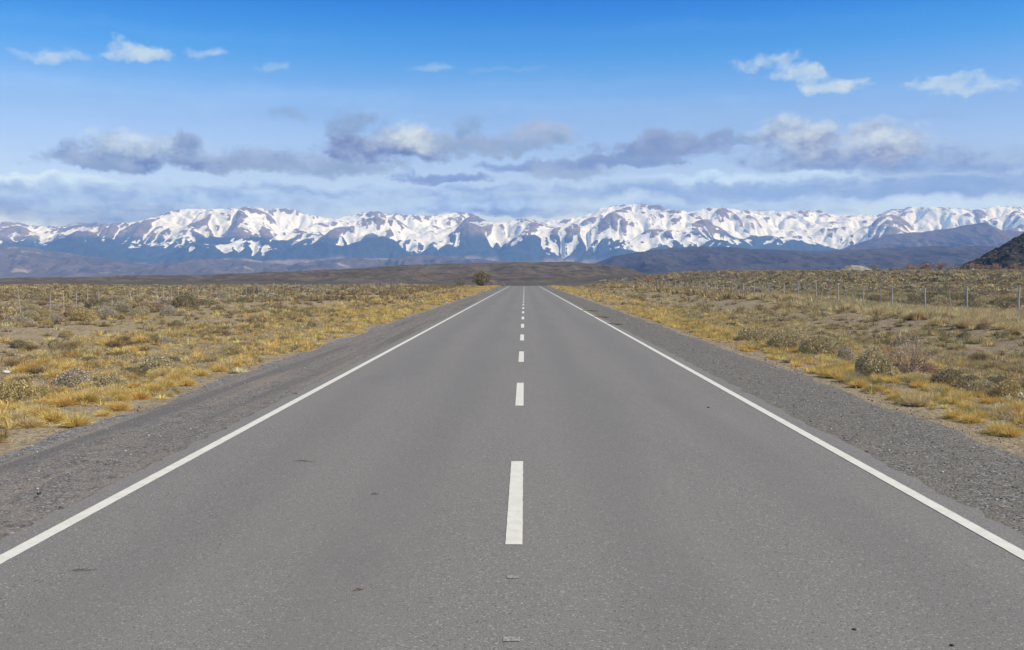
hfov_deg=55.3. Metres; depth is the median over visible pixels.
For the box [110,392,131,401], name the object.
grass tuft
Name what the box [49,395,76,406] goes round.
grass tuft
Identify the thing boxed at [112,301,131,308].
shrub
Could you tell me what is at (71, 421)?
grass tuft
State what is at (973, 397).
grass tuft
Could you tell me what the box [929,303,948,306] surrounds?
shrub
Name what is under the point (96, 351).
grass tuft
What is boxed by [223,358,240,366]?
grass tuft
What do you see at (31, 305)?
shrub
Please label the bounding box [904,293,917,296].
shrub
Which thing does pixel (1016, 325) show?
grass tuft
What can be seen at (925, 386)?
grass tuft
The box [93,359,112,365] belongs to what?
grass tuft
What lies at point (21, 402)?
grass tuft
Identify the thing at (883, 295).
shrub
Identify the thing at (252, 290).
shrub
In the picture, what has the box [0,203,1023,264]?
mountains
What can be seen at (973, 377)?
shrub
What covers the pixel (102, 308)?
shrub
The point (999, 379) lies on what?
shrub
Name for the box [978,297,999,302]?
shrub
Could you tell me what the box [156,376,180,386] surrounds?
grass tuft
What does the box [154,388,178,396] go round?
grass tuft
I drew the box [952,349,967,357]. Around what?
grass tuft
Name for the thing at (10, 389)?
shrub
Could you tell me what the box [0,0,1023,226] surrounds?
sky
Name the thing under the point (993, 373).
grass tuft
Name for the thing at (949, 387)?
grass tuft
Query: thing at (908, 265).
bush
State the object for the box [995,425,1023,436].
grass tuft
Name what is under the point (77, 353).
grass tuft
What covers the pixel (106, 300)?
shrub
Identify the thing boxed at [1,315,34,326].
shrub
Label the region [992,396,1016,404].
grass tuft
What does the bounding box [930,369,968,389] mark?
shrub
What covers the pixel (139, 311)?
shrub
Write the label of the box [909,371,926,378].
grass tuft
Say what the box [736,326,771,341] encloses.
shrub
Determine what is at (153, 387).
grass tuft
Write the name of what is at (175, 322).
shrub
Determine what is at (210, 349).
ground cover
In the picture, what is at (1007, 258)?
hill
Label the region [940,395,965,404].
grass tuft
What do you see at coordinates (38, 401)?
grass tuft
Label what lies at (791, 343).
shrub
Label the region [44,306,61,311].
shrub
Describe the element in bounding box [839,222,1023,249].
foothills
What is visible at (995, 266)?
bush
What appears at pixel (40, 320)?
shrub
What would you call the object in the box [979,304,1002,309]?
shrub
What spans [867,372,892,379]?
grass tuft
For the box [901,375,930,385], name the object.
grass tuft
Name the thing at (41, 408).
grass tuft
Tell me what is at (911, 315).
grass tuft
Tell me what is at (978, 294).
shrub
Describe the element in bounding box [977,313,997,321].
grass tuft
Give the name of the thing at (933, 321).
grass tuft
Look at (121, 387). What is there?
grass tuft
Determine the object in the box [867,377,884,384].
grass tuft
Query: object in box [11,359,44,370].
grass tuft
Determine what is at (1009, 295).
shrub
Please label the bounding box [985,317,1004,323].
grass tuft
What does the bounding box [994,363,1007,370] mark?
grass tuft
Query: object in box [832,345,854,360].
shrub
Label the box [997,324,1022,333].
grass tuft
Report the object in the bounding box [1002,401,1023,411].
grass tuft
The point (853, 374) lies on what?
grass tuft
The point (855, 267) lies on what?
gravel heap
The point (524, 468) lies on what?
road
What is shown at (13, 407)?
grass tuft
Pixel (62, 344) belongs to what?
grass tuft
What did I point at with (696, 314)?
shrub
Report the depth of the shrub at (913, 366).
19.91 m
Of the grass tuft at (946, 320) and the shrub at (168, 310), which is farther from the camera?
the shrub at (168, 310)
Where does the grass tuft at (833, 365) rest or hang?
on the ground at (27, 437)
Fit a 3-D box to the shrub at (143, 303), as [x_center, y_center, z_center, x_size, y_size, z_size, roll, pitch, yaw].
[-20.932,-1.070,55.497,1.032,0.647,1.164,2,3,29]
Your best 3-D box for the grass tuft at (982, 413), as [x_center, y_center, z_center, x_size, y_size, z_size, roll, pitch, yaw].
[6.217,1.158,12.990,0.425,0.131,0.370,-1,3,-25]
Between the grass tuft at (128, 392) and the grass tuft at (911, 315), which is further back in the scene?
the grass tuft at (911, 315)
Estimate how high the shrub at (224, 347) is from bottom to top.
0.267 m
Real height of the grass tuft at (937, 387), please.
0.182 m
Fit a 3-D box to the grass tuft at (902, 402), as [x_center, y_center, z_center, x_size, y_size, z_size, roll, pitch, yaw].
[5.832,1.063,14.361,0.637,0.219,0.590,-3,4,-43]
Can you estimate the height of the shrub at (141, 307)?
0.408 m
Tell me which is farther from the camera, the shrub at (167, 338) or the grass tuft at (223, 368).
the shrub at (167, 338)
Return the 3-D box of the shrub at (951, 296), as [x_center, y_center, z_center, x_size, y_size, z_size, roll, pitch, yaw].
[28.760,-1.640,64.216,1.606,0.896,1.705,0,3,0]
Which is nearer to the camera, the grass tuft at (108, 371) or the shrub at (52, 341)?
the grass tuft at (108, 371)
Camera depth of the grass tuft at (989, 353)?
25.44 m
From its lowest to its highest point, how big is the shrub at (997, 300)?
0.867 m
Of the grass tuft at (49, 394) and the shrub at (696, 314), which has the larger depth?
the shrub at (696, 314)
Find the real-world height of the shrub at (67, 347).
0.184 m
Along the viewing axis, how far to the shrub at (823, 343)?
23.45 m
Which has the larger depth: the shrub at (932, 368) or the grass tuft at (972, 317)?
the grass tuft at (972, 317)
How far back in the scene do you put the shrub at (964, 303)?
51.67 m
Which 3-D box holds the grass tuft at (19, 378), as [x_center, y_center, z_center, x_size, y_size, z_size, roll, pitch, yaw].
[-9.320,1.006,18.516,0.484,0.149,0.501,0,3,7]
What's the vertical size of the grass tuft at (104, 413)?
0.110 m
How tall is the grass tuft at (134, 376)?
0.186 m
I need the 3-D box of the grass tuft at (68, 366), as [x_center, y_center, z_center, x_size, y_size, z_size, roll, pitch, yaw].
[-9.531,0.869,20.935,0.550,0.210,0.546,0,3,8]
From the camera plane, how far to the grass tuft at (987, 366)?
22.02 m
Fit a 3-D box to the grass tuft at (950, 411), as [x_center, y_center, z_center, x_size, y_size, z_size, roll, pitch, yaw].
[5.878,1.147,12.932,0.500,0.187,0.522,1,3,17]
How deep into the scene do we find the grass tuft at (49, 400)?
14.10 m
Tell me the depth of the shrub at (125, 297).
73.77 m
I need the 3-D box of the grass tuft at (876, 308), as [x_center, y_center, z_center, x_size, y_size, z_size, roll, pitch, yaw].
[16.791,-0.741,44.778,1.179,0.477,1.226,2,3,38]
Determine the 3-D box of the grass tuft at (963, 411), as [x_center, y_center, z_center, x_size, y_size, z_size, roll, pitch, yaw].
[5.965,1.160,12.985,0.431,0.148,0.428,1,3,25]
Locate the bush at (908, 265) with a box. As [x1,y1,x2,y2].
[899,263,917,269]
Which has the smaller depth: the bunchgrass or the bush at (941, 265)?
the bunchgrass
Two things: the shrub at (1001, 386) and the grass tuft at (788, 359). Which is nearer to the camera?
the shrub at (1001, 386)
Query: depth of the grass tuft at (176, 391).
15.73 m
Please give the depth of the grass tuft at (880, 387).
15.98 m
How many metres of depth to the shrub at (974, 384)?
15.59 m
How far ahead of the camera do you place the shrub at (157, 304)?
58.90 m
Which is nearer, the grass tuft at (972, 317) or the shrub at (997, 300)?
the grass tuft at (972, 317)
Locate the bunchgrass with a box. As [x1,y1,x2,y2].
[0,283,1023,443]
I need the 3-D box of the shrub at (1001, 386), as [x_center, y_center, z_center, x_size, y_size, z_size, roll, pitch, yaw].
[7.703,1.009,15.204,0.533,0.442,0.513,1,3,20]
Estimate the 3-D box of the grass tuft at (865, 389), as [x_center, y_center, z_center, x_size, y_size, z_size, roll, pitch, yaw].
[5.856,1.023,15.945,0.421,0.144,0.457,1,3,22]
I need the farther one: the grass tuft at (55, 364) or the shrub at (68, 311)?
the shrub at (68, 311)
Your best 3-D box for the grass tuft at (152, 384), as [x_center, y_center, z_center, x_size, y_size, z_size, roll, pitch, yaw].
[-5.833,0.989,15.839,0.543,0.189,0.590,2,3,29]
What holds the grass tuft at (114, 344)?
on the ground at (27, 437)
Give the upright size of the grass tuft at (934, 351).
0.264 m
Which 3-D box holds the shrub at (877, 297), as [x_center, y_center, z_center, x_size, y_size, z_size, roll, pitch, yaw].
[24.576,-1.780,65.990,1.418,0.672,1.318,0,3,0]
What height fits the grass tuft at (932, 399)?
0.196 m
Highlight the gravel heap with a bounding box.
[841,265,871,270]
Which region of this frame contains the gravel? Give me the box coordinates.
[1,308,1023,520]
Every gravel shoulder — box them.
[0,286,506,539]
[541,286,1023,533]
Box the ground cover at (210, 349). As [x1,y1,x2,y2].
[0,288,1023,440]
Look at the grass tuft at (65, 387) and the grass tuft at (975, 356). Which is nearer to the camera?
the grass tuft at (65, 387)
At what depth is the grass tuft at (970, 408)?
13.19 m
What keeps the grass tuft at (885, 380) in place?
on the ground at (27, 437)
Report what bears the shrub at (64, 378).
on the ground at (27, 437)
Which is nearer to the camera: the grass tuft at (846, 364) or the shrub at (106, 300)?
the grass tuft at (846, 364)
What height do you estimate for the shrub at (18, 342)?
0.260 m
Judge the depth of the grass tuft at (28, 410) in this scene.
12.79 m
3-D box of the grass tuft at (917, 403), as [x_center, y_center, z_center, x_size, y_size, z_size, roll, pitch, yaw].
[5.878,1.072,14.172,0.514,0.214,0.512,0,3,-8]
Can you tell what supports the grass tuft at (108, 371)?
on the ground at (27, 437)
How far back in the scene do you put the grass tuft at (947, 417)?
12.90 m
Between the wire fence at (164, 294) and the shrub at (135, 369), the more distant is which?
the wire fence at (164, 294)
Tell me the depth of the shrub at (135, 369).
18.52 m
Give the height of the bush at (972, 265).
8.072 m
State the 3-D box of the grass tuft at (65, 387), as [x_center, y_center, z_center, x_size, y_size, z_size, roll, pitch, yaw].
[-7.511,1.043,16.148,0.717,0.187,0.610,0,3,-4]
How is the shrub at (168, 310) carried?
on the ground at (27, 437)
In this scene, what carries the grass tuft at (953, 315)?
on the ground at (27, 437)
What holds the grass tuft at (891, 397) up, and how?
on the ground at (27, 437)
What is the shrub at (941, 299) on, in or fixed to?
on the ground at (27, 437)
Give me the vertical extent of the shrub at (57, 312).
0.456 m
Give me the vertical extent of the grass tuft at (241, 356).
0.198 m
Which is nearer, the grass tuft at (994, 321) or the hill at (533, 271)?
the grass tuft at (994, 321)
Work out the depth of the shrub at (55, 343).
25.57 m
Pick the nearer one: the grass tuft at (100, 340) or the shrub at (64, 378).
the shrub at (64, 378)
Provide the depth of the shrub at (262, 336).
30.00 m
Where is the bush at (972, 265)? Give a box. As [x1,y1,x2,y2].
[963,262,982,269]
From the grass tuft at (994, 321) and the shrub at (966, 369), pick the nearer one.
the shrub at (966, 369)
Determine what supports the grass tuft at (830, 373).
on the ground at (27, 437)
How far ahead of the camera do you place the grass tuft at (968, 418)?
12.56 m
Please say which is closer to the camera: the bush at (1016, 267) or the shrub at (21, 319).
the shrub at (21, 319)
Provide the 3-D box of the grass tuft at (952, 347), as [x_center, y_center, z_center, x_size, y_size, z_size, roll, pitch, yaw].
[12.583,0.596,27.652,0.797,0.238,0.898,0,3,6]
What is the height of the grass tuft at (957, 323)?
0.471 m
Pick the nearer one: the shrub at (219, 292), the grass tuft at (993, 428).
the grass tuft at (993, 428)
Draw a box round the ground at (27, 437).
[0,271,1023,456]
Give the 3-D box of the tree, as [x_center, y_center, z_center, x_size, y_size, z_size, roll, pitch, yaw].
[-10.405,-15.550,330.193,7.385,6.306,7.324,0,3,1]
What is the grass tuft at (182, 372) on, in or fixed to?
on the ground at (27, 437)
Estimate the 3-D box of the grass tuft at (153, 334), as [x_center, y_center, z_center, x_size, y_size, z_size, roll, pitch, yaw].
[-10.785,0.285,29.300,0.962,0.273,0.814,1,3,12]
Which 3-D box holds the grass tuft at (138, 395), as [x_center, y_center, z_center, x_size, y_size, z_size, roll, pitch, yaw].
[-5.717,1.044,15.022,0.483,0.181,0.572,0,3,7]
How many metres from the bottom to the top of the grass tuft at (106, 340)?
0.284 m
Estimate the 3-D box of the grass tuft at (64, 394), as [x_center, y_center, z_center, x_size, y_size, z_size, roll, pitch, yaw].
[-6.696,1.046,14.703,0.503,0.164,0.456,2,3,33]
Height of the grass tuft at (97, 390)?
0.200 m
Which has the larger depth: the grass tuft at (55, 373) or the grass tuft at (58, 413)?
the grass tuft at (55, 373)
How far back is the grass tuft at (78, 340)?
26.79 m
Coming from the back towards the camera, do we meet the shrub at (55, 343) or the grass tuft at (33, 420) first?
the shrub at (55, 343)
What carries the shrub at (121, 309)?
on the ground at (27, 437)
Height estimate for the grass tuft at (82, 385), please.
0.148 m
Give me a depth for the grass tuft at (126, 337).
27.74 m
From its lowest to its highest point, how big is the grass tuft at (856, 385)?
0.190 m
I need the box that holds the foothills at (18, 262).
[0,245,521,277]
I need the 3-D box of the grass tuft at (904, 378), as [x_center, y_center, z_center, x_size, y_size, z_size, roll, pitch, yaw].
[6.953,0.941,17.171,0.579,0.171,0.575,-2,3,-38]
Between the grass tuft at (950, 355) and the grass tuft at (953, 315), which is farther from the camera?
the grass tuft at (953, 315)
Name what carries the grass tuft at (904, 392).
on the ground at (27, 437)
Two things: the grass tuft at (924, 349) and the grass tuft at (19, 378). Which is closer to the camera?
the grass tuft at (19, 378)
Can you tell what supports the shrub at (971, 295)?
on the ground at (27, 437)
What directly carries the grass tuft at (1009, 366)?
on the ground at (27, 437)
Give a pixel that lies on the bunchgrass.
(810, 304)
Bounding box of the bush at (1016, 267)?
[1005,263,1023,269]
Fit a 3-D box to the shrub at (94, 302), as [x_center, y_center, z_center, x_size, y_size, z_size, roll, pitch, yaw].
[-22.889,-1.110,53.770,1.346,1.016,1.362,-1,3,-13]
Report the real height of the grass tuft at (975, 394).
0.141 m
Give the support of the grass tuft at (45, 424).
on the ground at (27, 437)
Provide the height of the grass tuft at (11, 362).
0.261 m
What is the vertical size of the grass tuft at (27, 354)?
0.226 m
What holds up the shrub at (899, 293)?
on the ground at (27, 437)
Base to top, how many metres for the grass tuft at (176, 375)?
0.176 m
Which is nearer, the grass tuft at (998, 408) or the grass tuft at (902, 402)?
the grass tuft at (998, 408)
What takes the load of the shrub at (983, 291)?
on the ground at (27, 437)
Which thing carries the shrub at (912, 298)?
on the ground at (27, 437)
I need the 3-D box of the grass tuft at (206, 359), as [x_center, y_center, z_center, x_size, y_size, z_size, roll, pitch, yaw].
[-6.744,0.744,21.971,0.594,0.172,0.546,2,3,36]
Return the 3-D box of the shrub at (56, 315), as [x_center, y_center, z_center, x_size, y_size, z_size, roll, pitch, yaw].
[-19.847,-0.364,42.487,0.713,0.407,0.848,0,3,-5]
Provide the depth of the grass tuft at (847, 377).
17.26 m
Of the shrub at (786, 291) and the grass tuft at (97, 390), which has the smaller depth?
the grass tuft at (97, 390)
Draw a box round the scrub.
[0,233,1023,401]
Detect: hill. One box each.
[0,261,642,281]
[946,232,1023,269]
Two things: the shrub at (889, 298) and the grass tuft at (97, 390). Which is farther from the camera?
the shrub at (889, 298)
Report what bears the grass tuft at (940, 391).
on the ground at (27, 437)
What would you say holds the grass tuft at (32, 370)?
on the ground at (27, 437)
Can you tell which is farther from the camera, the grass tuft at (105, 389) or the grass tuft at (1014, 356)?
the grass tuft at (1014, 356)
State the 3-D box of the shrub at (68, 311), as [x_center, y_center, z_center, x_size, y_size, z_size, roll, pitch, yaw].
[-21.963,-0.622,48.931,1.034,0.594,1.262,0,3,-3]
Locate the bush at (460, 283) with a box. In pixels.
[454,278,467,284]
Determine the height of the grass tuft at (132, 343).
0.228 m
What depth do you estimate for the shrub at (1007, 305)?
48.67 m
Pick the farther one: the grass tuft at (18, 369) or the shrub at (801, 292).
the shrub at (801, 292)
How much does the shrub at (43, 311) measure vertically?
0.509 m
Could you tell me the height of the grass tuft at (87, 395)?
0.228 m
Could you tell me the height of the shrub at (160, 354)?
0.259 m
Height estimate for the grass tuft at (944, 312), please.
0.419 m
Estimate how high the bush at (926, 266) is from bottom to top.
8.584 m
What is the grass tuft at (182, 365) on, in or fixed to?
on the ground at (27, 437)
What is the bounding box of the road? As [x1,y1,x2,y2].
[0,286,1023,649]
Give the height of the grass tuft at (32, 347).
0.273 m
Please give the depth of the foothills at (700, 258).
6413.12 m
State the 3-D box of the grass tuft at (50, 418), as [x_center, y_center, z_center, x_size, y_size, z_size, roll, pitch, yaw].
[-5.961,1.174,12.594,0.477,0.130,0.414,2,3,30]
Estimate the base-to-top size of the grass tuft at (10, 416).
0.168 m
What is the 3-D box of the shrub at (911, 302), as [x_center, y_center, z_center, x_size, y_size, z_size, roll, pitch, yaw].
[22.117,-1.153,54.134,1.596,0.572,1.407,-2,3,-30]
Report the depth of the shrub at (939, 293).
78.36 m
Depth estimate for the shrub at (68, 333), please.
30.40 m
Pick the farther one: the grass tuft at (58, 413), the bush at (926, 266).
the bush at (926, 266)
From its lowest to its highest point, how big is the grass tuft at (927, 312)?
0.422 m
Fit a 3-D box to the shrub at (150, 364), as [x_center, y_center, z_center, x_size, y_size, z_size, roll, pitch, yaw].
[-6.947,0.781,19.129,0.873,0.436,0.824,-1,3,-22]
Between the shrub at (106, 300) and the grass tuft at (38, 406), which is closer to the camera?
the grass tuft at (38, 406)
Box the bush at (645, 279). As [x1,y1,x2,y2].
[633,277,655,282]
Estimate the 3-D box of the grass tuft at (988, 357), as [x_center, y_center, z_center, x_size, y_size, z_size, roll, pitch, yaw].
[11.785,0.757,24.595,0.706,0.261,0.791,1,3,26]
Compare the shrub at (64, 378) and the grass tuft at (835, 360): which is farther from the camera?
the grass tuft at (835, 360)
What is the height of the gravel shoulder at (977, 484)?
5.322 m
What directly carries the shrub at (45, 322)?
on the ground at (27, 437)
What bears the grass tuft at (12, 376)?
on the ground at (27, 437)
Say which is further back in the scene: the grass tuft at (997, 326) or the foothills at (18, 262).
the foothills at (18, 262)
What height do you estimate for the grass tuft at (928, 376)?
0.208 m
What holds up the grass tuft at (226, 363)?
on the ground at (27, 437)
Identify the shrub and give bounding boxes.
[0,379,41,402]
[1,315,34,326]
[10,338,27,347]
[19,303,41,309]
[21,310,40,318]
[22,308,40,314]
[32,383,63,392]
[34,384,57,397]
[37,316,52,323]
[39,320,52,325]
[40,309,51,314]
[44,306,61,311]
[47,339,61,345]
[48,310,63,315]
[49,313,62,320]
[50,340,66,348]
[52,367,95,387]
[58,330,73,337]
[63,307,78,315]
[63,346,74,350]
[64,308,97,320]
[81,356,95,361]
[84,297,105,308]
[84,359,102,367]
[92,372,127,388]
[95,306,113,310]
[95,309,119,317]
[99,298,110,302]
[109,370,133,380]
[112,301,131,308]
[115,306,127,313]
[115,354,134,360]
[117,295,129,299]
[117,366,144,376]
[126,308,145,316]
[134,301,152,307]
[135,309,151,314]
[137,305,149,309]
[137,355,176,374]
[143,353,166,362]
[151,301,162,307]
[158,336,177,342]
[159,305,177,316]
[169,292,199,309]
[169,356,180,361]
[170,320,182,326]
[214,290,229,297]
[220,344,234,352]
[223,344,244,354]
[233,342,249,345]
[236,296,249,302]
[242,286,261,294]
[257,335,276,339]
[682,311,704,319]
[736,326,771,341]
[766,328,804,349]
[775,289,791,294]
[795,290,811,294]
[797,333,840,355]
[831,289,844,293]
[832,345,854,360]
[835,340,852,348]
[849,287,862,291]
[855,346,899,377]
[867,294,885,302]
[872,293,888,301]
[883,330,935,373]
[885,295,907,300]
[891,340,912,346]
[893,291,905,296]
[898,300,922,304]
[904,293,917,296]
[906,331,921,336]
[907,295,921,300]
[920,363,937,374]
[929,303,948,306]
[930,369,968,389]
[931,295,954,303]
[932,291,947,297]
[942,294,959,299]
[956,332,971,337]
[956,367,975,374]
[957,301,983,307]
[958,293,979,299]
[961,375,981,382]
[963,379,999,398]
[965,292,986,297]
[975,321,991,328]
[977,289,993,296]
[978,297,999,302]
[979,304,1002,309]
[984,375,1016,386]
[988,298,1007,306]
[988,379,1023,402]
[996,301,1022,308]
[1001,294,1017,298]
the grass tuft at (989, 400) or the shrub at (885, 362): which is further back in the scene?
the shrub at (885, 362)
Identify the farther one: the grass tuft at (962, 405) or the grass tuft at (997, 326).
the grass tuft at (997, 326)
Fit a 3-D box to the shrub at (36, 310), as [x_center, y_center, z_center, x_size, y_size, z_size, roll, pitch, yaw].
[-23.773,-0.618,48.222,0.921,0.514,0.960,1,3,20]
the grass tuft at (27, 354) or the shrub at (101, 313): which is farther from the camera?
the shrub at (101, 313)
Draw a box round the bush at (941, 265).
[933,262,949,269]
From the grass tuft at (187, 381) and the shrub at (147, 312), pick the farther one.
the shrub at (147, 312)
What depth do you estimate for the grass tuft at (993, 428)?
11.61 m
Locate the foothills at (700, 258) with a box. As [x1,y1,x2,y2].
[594,246,996,272]
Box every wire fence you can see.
[1,282,395,311]
[617,280,1023,310]
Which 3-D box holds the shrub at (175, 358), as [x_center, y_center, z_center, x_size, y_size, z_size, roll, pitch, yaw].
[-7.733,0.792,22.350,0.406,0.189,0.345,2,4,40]
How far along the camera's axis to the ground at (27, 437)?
30.79 m
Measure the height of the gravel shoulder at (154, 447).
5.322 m
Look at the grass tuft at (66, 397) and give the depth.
14.12 m
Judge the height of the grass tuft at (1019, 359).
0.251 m
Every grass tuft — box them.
[0,373,28,379]
[1,409,32,420]
[3,356,30,366]
[7,414,48,427]
[8,403,29,411]
[10,365,29,372]
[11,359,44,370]
[11,376,29,381]
[13,405,40,416]
[17,397,40,404]
[17,418,48,428]
[20,342,40,350]
[21,351,40,357]
[22,365,46,374]
[23,403,54,412]
[27,397,48,404]
[28,351,53,359]
[29,403,55,414]
[32,356,56,364]
[35,407,70,423]
[35,413,64,421]
[40,368,63,377]
[45,391,59,397]
[45,395,61,404]
[48,360,64,366]
[49,348,70,357]
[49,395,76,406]
[50,383,76,393]
[53,343,74,349]
[54,408,98,426]
[55,390,75,398]
[56,362,78,369]
[58,393,83,405]
[61,351,84,357]
[66,336,87,344]
[70,392,100,403]
[71,391,103,403]
[76,380,94,387]
[84,385,104,393]
[85,346,106,355]
[92,409,115,416]
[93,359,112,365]
[95,335,114,342]
[97,338,118,345]
[97,393,115,402]
[98,384,118,392]
[99,369,116,375]
[99,386,129,397]
[100,382,128,390]
[103,400,133,411]
[105,338,123,346]
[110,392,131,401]
[112,388,135,397]
[118,335,130,341]
[121,339,143,345]
[122,372,140,379]
[124,381,144,388]
[127,389,154,399]
[130,334,150,341]
[140,381,163,391]
[143,383,164,391]
[144,331,161,337]
[148,368,168,376]
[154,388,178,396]
[155,366,170,372]
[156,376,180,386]
[163,385,182,393]
[164,372,184,379]
[165,366,191,375]
[175,361,189,369]
[175,376,196,385]
[189,368,211,375]
[202,357,216,361]
[207,364,227,371]
[214,360,234,367]
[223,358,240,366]
[234,353,249,360]
[780,355,801,362]
[814,366,835,376]
[823,362,841,369]
[824,367,847,377]
[826,357,846,362]
[831,371,849,381]
[836,360,852,366]
[839,374,862,383]
[844,370,866,379]
[845,378,868,387]
[848,378,867,386]
[849,368,865,374]
[861,385,882,391]
[862,381,887,392]
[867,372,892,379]
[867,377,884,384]
[869,305,885,312]
[882,377,901,383]
[882,387,902,394]
[884,392,902,400]
[891,392,928,405]
[896,389,919,397]
[897,375,920,383]
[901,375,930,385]
[903,311,925,318]
[903,394,931,406]
[907,378,931,388]
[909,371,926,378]
[915,346,934,353]
[917,309,935,313]
[917,380,945,390]
[919,391,942,403]
[923,373,944,380]
[923,391,946,400]
[924,317,944,324]
[926,384,947,392]
[927,347,942,355]
[931,388,954,395]
[933,350,953,358]
[935,309,955,315]
[938,406,967,418]
[940,317,962,323]
[940,390,970,399]
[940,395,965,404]
[941,385,958,390]
[942,413,959,419]
[944,343,968,350]
[947,311,962,318]
[947,315,973,327]
[951,353,969,362]
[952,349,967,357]
[952,358,972,362]
[952,398,979,408]
[952,412,987,423]
[953,408,974,414]
[958,315,977,321]
[958,392,974,399]
[963,351,990,360]
[963,405,987,412]
[964,319,983,326]
[966,389,989,397]
[968,409,992,417]
[972,351,993,360]
[975,395,1007,404]
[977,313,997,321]
[979,361,1003,368]
[979,418,1023,437]
[980,349,1000,357]
[981,370,1003,376]
[983,402,1015,413]
[984,408,998,416]
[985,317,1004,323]
[990,320,1016,328]
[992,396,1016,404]
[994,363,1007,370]
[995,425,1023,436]
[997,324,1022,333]
[1000,364,1023,370]
[1002,321,1023,332]
[1002,352,1023,360]
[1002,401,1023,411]
[1003,355,1023,363]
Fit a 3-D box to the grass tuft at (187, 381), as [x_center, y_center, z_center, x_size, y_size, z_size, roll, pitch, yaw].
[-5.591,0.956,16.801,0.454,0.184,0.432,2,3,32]
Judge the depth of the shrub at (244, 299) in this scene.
67.96 m
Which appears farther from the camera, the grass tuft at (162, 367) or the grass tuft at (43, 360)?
the grass tuft at (43, 360)
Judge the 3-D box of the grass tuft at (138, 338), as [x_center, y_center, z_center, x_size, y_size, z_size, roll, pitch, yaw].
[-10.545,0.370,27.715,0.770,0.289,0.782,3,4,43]
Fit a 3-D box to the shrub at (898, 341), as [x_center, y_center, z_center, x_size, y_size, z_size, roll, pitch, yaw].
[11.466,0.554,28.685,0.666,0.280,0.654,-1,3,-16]
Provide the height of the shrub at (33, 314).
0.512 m
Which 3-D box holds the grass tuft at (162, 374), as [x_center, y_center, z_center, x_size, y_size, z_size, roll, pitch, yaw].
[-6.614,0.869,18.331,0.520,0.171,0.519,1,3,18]
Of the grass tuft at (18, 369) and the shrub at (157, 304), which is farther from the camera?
the shrub at (157, 304)
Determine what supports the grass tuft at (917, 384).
on the ground at (27, 437)
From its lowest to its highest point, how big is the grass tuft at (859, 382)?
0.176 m
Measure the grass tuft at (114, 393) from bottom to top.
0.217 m
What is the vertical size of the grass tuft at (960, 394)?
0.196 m
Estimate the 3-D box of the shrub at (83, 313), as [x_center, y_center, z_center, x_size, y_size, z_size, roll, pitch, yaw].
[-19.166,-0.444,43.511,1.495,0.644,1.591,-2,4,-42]
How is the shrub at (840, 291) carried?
on the ground at (27, 437)
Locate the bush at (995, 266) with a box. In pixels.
[988,263,1001,269]
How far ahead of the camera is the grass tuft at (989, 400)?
14.49 m
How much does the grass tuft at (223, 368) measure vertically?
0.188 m
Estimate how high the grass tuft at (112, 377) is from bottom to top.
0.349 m
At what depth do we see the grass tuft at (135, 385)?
16.28 m
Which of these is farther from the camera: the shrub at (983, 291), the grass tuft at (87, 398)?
the shrub at (983, 291)
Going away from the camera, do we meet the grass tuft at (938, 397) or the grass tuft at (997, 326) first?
the grass tuft at (938, 397)
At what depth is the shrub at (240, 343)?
26.82 m
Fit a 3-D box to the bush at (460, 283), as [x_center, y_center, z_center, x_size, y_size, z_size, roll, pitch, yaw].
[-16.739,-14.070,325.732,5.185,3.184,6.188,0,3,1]
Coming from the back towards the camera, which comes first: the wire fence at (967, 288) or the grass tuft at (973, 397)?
the wire fence at (967, 288)
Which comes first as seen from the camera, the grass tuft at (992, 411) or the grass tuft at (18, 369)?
the grass tuft at (992, 411)
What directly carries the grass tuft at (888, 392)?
on the ground at (27, 437)
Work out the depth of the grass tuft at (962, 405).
13.64 m
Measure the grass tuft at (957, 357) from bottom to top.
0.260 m
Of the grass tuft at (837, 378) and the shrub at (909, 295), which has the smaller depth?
the grass tuft at (837, 378)
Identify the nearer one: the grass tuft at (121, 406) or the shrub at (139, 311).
the grass tuft at (121, 406)
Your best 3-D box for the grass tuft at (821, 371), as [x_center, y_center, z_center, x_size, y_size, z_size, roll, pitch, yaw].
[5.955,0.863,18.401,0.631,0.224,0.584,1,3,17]
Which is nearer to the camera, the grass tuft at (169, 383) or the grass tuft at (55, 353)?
the grass tuft at (169, 383)
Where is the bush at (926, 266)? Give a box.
[918,262,936,269]
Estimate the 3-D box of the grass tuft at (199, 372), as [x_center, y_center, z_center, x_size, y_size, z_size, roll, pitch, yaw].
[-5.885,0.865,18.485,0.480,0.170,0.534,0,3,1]
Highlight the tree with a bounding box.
[472,270,491,285]
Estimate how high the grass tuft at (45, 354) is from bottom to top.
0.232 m
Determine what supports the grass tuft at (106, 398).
on the ground at (27, 437)
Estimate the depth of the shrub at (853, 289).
100.93 m
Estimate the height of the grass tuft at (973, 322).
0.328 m
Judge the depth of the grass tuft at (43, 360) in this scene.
22.30 m

